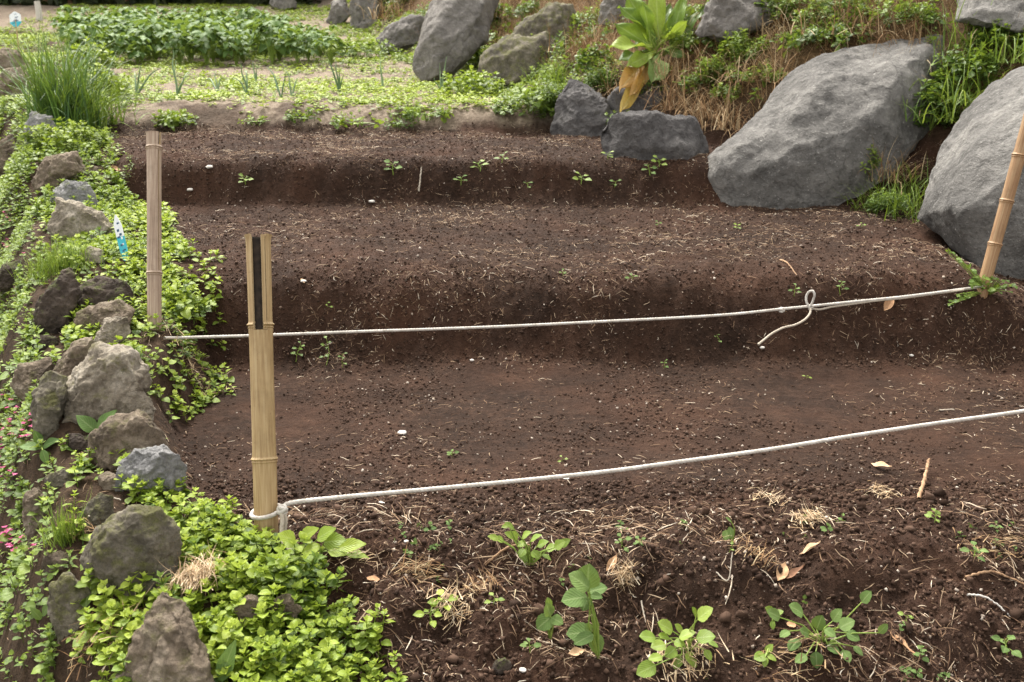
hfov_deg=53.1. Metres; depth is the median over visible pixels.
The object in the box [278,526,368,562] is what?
weed
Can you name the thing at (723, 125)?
grass clump
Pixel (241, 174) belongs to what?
seedling
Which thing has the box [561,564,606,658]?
weed
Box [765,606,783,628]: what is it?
weed
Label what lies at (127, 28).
bean plant
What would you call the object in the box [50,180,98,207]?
stone
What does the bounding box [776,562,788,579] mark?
fallen leaf
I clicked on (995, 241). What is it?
bamboo post
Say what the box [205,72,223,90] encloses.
onion
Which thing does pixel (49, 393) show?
stone
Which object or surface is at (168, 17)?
bean plant
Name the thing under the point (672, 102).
grass clump
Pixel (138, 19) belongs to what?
bean plant
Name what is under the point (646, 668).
weed
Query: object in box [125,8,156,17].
bean plant
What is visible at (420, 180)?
twig
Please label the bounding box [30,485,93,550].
grass clump
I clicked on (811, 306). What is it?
rope
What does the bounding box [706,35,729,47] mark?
weed
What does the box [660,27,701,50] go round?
weed
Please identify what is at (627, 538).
seedling
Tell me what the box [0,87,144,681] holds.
ground cover
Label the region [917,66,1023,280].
boulder
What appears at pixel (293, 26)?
bean plant
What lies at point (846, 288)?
seedling
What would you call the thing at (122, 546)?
stone
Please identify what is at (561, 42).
bank weeds
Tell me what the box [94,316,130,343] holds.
stone
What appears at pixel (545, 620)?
weed
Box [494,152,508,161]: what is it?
seedling
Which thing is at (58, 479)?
stone
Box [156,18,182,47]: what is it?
bean plant
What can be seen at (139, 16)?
bean plant
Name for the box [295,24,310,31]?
bean plant
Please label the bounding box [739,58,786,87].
weed
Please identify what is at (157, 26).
bean plant
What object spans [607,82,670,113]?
boulder
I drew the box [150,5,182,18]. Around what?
bean plant
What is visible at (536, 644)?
seedling
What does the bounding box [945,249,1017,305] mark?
weed
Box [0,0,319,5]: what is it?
hedge
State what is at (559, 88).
weed
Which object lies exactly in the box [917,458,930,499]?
twig
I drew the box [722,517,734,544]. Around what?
weed
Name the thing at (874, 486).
straw clump
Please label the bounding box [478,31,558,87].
boulder
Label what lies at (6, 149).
stone
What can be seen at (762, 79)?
grass clump
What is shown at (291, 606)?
stone
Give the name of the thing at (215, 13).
bean plant
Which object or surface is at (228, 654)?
weed
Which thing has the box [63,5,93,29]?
bean plant
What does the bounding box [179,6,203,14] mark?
bean plant
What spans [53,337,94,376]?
stone
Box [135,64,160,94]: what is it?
onion
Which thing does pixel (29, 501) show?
stone
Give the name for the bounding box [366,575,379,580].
fallen leaf
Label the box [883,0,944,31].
weed
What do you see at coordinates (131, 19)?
bean plant
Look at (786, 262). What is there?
twig
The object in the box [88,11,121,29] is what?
bean plant
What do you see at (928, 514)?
seedling
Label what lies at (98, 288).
stone
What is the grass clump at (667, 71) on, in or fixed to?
on the ground at (484, 380)
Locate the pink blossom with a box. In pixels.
[0,209,36,551]
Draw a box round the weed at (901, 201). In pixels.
[865,187,915,217]
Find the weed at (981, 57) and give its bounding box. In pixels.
[929,41,1008,87]
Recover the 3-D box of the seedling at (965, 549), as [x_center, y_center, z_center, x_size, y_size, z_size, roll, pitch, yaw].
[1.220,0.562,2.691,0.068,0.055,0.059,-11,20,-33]
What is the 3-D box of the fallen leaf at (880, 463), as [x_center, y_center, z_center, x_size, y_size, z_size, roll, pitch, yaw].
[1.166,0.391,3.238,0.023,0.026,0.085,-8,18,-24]
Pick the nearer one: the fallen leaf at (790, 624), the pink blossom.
the fallen leaf at (790, 624)
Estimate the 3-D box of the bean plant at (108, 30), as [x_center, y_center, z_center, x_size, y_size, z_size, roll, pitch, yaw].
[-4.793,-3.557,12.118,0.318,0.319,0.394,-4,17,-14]
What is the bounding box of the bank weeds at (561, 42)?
[407,0,1001,102]
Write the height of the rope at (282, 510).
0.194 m
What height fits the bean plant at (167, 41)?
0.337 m
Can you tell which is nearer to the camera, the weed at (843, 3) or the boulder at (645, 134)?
the boulder at (645, 134)
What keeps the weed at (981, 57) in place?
on the ground at (484, 380)
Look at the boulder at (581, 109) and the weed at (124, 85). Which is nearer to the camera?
the boulder at (581, 109)
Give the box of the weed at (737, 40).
[713,28,769,59]
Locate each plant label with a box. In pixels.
[9,12,20,50]
[114,215,127,260]
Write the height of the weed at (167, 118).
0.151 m
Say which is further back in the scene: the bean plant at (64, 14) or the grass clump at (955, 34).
the bean plant at (64, 14)
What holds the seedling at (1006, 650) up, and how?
on the ground at (484, 380)
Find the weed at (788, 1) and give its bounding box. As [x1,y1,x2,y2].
[771,0,812,9]
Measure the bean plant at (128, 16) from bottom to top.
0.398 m
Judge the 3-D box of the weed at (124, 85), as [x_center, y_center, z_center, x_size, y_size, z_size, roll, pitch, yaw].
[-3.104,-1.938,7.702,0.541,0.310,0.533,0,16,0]
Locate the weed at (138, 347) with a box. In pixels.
[106,335,153,361]
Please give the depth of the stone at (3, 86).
8.04 m
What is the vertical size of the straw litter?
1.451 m
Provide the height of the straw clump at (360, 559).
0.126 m
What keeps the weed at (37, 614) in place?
on the ground at (484, 380)
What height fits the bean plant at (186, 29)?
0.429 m
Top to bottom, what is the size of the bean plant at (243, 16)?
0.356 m
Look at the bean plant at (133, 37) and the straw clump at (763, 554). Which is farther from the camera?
the bean plant at (133, 37)
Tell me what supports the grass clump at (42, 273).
on the ground at (484, 380)
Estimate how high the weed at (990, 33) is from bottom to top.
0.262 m
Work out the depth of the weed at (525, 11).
10.25 m
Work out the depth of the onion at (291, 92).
8.17 m
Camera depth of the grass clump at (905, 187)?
5.69 m
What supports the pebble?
on the ground at (484, 380)
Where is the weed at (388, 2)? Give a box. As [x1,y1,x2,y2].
[382,0,408,8]
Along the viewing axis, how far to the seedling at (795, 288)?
4.31 m
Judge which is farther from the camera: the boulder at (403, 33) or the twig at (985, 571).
the boulder at (403, 33)
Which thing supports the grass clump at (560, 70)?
on the ground at (484, 380)
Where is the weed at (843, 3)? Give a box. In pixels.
[808,0,873,14]
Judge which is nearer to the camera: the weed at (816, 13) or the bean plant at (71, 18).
the weed at (816, 13)
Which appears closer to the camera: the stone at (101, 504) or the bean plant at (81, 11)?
the stone at (101, 504)
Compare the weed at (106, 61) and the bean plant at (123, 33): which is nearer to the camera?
the weed at (106, 61)
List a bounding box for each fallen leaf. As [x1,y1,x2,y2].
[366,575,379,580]
[568,647,585,655]
[606,554,616,570]
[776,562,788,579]
[785,564,804,578]
[787,621,795,626]
[799,541,820,553]
[870,461,891,466]
[884,296,893,310]
[889,630,914,652]
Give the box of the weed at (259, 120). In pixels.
[237,111,269,124]
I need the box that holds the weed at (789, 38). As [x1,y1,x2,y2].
[769,25,824,50]
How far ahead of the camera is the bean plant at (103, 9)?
14.77 m
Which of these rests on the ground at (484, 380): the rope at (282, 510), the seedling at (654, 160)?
the seedling at (654, 160)
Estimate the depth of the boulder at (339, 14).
15.27 m
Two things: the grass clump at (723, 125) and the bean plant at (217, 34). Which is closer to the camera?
the grass clump at (723, 125)
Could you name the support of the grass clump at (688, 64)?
on the ground at (484, 380)
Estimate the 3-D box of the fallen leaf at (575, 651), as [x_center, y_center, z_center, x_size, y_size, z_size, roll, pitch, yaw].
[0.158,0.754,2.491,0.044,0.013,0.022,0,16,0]
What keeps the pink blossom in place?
on the ground at (484, 380)
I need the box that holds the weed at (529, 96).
[489,79,558,116]
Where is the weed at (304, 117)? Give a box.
[283,107,321,122]
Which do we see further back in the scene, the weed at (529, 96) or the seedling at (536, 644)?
the weed at (529, 96)
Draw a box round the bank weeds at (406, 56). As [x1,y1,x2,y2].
[375,45,618,117]
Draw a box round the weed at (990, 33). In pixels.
[959,18,1023,51]
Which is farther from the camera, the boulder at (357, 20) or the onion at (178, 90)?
the boulder at (357, 20)
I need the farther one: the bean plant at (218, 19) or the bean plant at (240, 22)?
the bean plant at (218, 19)
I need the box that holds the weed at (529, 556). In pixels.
[488,522,570,565]
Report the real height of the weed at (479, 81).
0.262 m
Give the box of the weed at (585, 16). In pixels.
[568,6,599,28]
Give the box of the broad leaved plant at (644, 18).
[609,0,705,111]
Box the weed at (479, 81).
[438,65,505,95]
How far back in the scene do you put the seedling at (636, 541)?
2.71 m
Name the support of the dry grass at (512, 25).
on the ground at (484, 380)
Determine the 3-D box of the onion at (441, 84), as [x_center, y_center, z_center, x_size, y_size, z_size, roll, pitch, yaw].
[-0.562,-2.159,8.326,0.164,0.304,0.047,-5,17,-17]
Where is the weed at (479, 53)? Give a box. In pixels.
[465,45,484,65]
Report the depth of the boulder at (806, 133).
5.75 m
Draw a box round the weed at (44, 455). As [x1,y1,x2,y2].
[19,430,58,464]
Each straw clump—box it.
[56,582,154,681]
[65,515,100,552]
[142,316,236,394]
[153,539,225,596]
[322,536,384,568]
[391,538,448,583]
[420,572,472,636]
[446,568,515,600]
[608,553,644,594]
[640,635,733,681]
[718,528,785,570]
[746,625,855,680]
[749,487,790,505]
[779,498,833,531]
[851,480,901,498]
[952,522,1022,561]
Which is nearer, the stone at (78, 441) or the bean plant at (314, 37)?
the stone at (78, 441)
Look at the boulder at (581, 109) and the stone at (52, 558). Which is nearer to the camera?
the stone at (52, 558)
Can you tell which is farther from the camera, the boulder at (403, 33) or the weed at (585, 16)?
the boulder at (403, 33)
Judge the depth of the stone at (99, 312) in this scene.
3.79 m
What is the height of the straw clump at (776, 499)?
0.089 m
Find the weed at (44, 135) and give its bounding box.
[12,117,111,155]
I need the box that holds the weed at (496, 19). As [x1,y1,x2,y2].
[491,3,511,29]
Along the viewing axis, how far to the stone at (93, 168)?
5.82 m
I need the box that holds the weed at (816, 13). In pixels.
[791,0,848,27]
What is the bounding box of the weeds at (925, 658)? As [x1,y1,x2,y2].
[394,512,1022,681]
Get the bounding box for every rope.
[164,286,981,344]
[249,409,1023,554]
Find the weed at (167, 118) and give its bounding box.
[150,108,197,131]
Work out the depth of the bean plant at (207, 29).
10.64 m
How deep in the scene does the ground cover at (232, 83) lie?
9.34 m
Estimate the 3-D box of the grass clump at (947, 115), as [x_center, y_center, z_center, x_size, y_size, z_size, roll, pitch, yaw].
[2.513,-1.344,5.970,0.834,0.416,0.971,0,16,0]
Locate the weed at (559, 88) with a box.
[530,73,566,117]
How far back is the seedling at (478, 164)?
5.83 m
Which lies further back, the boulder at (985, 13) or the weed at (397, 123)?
the weed at (397, 123)
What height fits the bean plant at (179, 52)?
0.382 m
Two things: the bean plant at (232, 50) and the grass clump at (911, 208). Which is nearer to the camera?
the grass clump at (911, 208)
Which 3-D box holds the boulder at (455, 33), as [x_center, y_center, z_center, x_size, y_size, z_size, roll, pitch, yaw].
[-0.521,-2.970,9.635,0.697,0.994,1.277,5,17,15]
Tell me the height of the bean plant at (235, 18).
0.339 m
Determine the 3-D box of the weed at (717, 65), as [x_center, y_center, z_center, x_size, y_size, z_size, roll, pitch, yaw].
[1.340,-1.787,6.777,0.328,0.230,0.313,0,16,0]
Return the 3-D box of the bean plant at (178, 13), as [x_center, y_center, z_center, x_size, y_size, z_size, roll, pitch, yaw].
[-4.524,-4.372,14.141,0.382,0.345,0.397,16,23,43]
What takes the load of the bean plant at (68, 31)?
on the ground at (484, 380)
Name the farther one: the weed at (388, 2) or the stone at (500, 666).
the weed at (388, 2)
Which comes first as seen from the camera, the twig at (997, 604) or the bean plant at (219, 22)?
the twig at (997, 604)
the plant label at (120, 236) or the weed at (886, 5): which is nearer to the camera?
the plant label at (120, 236)
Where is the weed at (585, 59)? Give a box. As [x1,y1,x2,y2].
[569,40,616,77]
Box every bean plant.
[49,16,89,42]
[50,6,74,26]
[55,11,83,27]
[56,15,91,36]
[58,25,93,44]
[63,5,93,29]
[63,29,106,49]
[64,21,112,58]
[73,12,104,28]
[78,16,113,47]
[84,33,122,57]
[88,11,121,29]
[92,31,118,51]
[95,15,129,32]
[97,6,109,15]
[100,29,117,45]
[101,18,132,42]
[101,24,130,56]
[107,5,142,16]
[114,18,139,29]
[115,23,149,47]
[116,28,154,57]
[116,33,140,59]
[118,35,151,64]
[122,13,144,32]
[122,29,154,59]
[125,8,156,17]
[126,17,167,55]
[126,19,174,59]
[128,16,156,29]
[129,11,151,18]
[136,5,157,16]
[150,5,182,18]
[152,27,177,54]
[156,14,174,19]
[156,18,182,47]
[156,28,201,63]
[166,11,195,18]
[169,30,199,60]
[170,20,202,59]
[171,19,231,65]
[172,14,192,23]
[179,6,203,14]
[185,14,205,24]
[185,18,214,32]
[194,26,235,62]
[202,8,236,18]
[204,19,229,43]
[210,34,233,60]
[211,21,236,56]
[212,16,230,26]
[219,13,240,22]
[221,34,253,65]
[223,32,258,62]
[224,29,256,57]
[225,17,259,46]
[237,8,260,19]
[238,6,271,19]
[241,23,270,54]
[243,19,297,63]
[252,12,275,22]
[258,29,295,60]
[262,28,296,55]
[270,14,303,25]
[272,25,302,54]
[284,33,316,63]
[292,29,323,49]
[294,33,323,61]
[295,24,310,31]
[295,26,318,45]
[305,30,334,56]
[307,25,337,52]
[310,36,347,64]
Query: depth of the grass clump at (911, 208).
5.43 m
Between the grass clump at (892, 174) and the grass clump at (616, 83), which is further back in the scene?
the grass clump at (616, 83)
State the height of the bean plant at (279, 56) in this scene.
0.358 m
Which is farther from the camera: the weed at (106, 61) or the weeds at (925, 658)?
the weed at (106, 61)
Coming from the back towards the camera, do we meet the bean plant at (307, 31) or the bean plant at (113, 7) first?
the bean plant at (113, 7)
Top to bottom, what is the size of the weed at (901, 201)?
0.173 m
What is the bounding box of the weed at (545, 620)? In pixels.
[536,597,562,638]
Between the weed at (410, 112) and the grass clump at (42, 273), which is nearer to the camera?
the grass clump at (42, 273)
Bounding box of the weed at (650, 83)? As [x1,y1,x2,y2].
[640,79,668,93]
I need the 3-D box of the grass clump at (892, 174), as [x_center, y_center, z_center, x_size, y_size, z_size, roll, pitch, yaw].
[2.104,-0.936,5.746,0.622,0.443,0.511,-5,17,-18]
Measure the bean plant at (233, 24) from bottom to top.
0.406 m
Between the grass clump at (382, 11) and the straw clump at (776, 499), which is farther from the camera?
the grass clump at (382, 11)
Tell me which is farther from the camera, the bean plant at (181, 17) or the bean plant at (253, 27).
the bean plant at (181, 17)
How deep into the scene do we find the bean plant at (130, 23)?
12.31 m
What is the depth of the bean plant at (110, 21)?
12.26 m
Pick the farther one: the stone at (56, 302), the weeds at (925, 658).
the stone at (56, 302)
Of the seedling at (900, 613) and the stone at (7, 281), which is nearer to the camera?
the seedling at (900, 613)
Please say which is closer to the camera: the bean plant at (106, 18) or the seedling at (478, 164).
the seedling at (478, 164)
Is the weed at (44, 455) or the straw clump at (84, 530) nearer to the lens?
the straw clump at (84, 530)
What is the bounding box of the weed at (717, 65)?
[692,53,737,84]
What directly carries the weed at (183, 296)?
on the ground at (484, 380)
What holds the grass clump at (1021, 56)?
on the ground at (484, 380)
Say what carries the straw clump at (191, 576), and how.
on the ground at (484, 380)
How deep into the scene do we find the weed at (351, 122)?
7.09 m
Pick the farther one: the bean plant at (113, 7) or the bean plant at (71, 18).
the bean plant at (113, 7)
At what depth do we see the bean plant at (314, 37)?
11.05 m
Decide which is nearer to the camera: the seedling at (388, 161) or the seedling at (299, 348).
the seedling at (299, 348)
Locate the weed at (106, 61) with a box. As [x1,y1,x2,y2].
[58,36,123,71]
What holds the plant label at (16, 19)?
on the ground at (484, 380)
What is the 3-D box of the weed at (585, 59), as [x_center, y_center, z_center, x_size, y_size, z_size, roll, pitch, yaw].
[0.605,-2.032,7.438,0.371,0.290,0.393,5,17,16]
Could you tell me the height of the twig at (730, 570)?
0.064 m
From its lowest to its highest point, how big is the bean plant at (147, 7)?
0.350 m
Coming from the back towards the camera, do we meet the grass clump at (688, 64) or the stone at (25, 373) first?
the grass clump at (688, 64)
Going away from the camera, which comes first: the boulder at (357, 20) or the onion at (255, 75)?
the onion at (255, 75)
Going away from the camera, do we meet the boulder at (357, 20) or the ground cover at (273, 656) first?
the ground cover at (273, 656)
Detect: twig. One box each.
[418,167,421,191]
[484,544,529,565]
[716,552,732,580]
[779,259,796,274]
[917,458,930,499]
[964,570,1023,584]
[967,593,1009,615]
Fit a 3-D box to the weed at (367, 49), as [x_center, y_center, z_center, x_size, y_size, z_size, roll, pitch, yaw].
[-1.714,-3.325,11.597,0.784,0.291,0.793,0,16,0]
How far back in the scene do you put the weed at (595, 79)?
7.17 m
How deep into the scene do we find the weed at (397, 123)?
7.14 m
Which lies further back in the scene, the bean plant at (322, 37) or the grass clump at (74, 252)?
the bean plant at (322, 37)
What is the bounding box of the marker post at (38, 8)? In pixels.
[34,1,42,19]
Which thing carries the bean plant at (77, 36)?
on the ground at (484, 380)
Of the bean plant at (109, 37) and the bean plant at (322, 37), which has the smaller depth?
the bean plant at (109, 37)
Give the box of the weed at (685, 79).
[672,71,713,93]
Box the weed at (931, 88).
[913,71,958,130]
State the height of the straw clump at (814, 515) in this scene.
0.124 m
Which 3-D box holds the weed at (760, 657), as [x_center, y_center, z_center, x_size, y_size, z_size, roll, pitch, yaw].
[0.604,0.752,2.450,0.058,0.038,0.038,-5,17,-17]
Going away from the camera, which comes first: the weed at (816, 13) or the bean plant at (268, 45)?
the weed at (816, 13)
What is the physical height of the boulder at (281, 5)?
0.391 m
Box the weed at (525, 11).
[502,0,539,20]
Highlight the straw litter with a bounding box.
[0,121,1023,681]
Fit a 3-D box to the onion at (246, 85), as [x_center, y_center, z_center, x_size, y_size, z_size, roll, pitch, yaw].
[-2.092,-2.060,8.045,0.140,0.266,0.159,8,18,26]
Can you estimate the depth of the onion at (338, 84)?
8.30 m
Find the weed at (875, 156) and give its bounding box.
[860,144,881,174]
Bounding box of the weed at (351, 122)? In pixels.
[329,111,388,128]
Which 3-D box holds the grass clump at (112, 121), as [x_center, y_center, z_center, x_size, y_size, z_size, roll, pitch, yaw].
[-2.892,-1.681,7.112,0.811,0.431,0.867,13,21,37]
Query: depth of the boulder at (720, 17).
6.82 m
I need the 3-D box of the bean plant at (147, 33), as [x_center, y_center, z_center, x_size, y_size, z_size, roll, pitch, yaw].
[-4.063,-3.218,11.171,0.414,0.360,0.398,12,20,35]
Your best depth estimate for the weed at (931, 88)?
5.85 m
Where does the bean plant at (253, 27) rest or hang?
on the ground at (484, 380)
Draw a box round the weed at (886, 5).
[846,0,922,23]
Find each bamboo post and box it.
[145,131,162,329]
[244,234,278,538]
[977,114,1023,298]
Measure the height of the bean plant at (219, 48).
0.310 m
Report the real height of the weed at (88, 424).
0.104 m
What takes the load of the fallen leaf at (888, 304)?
on the ground at (484, 380)
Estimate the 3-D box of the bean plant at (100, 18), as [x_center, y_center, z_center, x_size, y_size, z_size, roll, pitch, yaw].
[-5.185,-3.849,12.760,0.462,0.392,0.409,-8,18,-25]
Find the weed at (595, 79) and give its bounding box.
[583,58,618,91]
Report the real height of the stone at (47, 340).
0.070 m
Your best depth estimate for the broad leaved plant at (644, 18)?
7.06 m
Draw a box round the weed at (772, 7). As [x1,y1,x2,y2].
[753,0,801,23]
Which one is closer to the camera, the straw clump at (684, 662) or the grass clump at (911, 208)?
the straw clump at (684, 662)
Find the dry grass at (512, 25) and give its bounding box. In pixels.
[394,0,1022,116]
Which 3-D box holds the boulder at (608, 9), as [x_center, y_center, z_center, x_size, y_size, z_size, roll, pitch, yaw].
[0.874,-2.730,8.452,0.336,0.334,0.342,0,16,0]
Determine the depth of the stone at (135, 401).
3.25 m
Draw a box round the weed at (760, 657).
[754,644,775,666]
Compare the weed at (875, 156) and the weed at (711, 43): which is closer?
the weed at (875, 156)
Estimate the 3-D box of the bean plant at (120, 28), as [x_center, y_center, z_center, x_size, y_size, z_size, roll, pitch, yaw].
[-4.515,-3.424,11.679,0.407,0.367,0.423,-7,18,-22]
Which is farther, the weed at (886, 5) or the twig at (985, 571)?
the weed at (886, 5)
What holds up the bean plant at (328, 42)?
on the ground at (484, 380)
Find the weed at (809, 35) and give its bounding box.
[793,17,874,45]
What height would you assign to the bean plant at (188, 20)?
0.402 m
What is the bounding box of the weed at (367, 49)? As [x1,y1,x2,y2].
[334,34,395,56]
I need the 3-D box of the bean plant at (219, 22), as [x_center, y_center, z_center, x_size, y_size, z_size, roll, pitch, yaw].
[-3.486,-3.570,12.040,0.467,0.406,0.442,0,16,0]
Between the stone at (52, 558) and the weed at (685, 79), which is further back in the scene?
the weed at (685, 79)
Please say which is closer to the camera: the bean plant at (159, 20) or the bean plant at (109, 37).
the bean plant at (109, 37)
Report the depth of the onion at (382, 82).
8.68 m
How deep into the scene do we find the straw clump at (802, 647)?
2.43 m
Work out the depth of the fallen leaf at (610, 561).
2.71 m
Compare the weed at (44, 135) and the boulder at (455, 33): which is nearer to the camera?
the weed at (44, 135)
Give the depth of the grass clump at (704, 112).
6.58 m
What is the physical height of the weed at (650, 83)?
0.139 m
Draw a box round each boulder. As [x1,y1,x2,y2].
[269,0,296,10]
[326,0,350,24]
[349,0,385,29]
[376,14,423,54]
[412,0,498,81]
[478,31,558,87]
[513,2,581,45]
[550,79,614,136]
[598,0,630,29]
[600,109,708,160]
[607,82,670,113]
[695,0,779,42]
[708,34,945,209]
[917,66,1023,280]
[954,0,1023,32]
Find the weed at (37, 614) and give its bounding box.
[30,604,47,623]
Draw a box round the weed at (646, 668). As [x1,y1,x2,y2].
[636,606,717,677]
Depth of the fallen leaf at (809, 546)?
2.72 m
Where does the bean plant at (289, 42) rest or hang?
on the ground at (484, 380)
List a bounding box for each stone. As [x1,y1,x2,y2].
[0,47,24,69]
[0,66,31,98]
[0,134,17,175]
[0,260,21,291]
[9,357,55,400]
[22,487,47,543]
[23,111,55,148]
[30,370,67,444]
[31,151,84,194]
[31,267,81,334]
[32,335,58,352]
[41,550,70,572]
[44,469,74,489]
[47,197,113,243]
[47,571,90,643]
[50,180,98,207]
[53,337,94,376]
[62,341,152,423]
[66,433,87,450]
[73,275,137,314]
[73,299,134,335]
[78,166,99,180]
[78,492,113,531]
[79,504,182,603]
[81,246,105,264]
[87,409,168,470]
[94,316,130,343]
[98,471,115,489]
[115,444,187,492]
[115,591,214,681]
[117,390,156,419]
[233,594,267,627]
[267,593,301,621]
[491,657,511,674]
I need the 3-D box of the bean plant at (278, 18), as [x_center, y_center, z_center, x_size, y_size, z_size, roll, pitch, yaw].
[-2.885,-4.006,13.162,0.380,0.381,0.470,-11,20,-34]
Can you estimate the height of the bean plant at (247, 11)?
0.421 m
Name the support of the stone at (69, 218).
on the ground at (484, 380)
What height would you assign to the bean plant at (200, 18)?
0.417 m
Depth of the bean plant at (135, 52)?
10.78 m
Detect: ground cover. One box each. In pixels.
[0,0,632,132]
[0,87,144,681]
[29,188,407,681]
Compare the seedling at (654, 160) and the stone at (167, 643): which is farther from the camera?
the seedling at (654, 160)
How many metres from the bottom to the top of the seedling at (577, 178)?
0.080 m
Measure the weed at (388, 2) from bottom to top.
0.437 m
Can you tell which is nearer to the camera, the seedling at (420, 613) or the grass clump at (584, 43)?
the seedling at (420, 613)
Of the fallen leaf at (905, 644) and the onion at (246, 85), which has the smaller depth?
the fallen leaf at (905, 644)
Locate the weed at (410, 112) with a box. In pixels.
[393,101,453,123]
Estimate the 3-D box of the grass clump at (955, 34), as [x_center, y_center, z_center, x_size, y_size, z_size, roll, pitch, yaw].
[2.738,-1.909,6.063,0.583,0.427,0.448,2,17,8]
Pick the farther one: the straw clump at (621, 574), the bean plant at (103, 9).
the bean plant at (103, 9)
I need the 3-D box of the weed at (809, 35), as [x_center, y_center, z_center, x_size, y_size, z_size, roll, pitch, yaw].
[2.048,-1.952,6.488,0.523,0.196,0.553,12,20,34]
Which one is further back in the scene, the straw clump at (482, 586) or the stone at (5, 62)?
the stone at (5, 62)
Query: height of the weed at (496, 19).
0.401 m
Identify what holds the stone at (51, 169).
on the ground at (484, 380)
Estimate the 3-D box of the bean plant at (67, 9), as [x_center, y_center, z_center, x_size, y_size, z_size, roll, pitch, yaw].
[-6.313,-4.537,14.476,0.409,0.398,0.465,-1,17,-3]
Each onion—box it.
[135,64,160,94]
[172,50,187,94]
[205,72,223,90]
[234,62,248,92]
[252,65,257,80]
[267,67,286,97]
[285,70,298,95]
[327,59,343,91]
[380,61,383,88]
[434,57,446,88]
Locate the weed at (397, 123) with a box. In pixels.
[384,115,418,129]
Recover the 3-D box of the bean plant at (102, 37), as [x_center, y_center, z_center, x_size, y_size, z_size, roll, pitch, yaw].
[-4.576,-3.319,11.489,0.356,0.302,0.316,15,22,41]
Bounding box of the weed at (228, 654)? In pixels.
[212,640,235,681]
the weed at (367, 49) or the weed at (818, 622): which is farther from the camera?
the weed at (367, 49)
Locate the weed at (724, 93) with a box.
[709,82,740,104]
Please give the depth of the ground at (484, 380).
4.16 m
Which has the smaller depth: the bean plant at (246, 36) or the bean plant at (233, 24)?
the bean plant at (246, 36)
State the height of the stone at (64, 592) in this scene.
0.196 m
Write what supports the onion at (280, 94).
on the ground at (484, 380)
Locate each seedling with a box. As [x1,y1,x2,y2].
[238,173,252,184]
[291,341,304,360]
[319,336,330,365]
[384,159,401,174]
[413,604,441,627]
[427,589,457,610]
[472,159,487,170]
[484,592,504,604]
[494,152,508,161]
[520,638,540,652]
[573,172,591,183]
[615,533,631,551]
[633,536,645,545]
[642,164,657,174]
[651,155,666,166]
[788,283,800,293]
[837,280,848,291]
[897,611,913,622]
[924,508,940,522]
[960,541,987,561]
[991,635,1021,657]
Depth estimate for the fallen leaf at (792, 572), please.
2.67 m
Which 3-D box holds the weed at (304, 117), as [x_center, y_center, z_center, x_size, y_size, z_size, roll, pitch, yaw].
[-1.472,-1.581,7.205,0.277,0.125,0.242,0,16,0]
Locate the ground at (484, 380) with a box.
[0,0,1023,681]
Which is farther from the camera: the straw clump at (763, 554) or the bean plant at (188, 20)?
the bean plant at (188, 20)
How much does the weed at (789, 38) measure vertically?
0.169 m
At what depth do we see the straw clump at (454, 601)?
2.58 m
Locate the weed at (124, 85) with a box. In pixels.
[72,62,134,99]
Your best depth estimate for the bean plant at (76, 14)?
13.38 m
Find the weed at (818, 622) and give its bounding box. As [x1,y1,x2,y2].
[767,590,887,668]
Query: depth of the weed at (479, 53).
10.12 m
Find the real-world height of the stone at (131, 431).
0.222 m
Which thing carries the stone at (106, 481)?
on the ground at (484, 380)
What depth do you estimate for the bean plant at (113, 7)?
13.94 m
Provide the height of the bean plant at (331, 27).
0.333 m
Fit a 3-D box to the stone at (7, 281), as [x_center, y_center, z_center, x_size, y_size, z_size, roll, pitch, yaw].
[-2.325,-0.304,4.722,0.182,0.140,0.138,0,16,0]
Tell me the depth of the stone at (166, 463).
2.93 m
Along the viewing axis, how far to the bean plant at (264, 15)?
13.34 m
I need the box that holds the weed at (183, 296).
[143,279,216,324]
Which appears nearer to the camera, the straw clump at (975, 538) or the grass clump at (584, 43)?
the straw clump at (975, 538)
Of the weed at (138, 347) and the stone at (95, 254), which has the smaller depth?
the weed at (138, 347)
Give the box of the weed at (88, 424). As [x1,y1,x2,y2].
[76,410,116,435]
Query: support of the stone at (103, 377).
on the ground at (484, 380)
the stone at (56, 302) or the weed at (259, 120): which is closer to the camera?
the stone at (56, 302)
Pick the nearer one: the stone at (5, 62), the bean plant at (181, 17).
the stone at (5, 62)
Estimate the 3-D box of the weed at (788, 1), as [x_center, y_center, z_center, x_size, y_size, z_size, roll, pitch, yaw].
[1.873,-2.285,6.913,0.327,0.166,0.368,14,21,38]
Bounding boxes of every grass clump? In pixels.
[0,15,174,145]
[7,245,82,286]
[22,74,156,126]
[24,231,123,277]
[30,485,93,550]
[337,0,417,28]
[494,0,551,23]
[521,50,578,84]
[548,17,620,71]
[594,56,667,99]
[622,48,719,99]
[628,26,758,92]
[644,70,717,114]
[663,83,764,141]
[672,86,742,129]
[690,40,811,119]
[761,0,940,57]
[827,182,899,213]
[842,158,935,210]
[857,171,926,222]
[858,137,926,194]
[895,82,978,127]
[906,55,1012,134]
[922,22,1023,73]
[928,0,993,54]

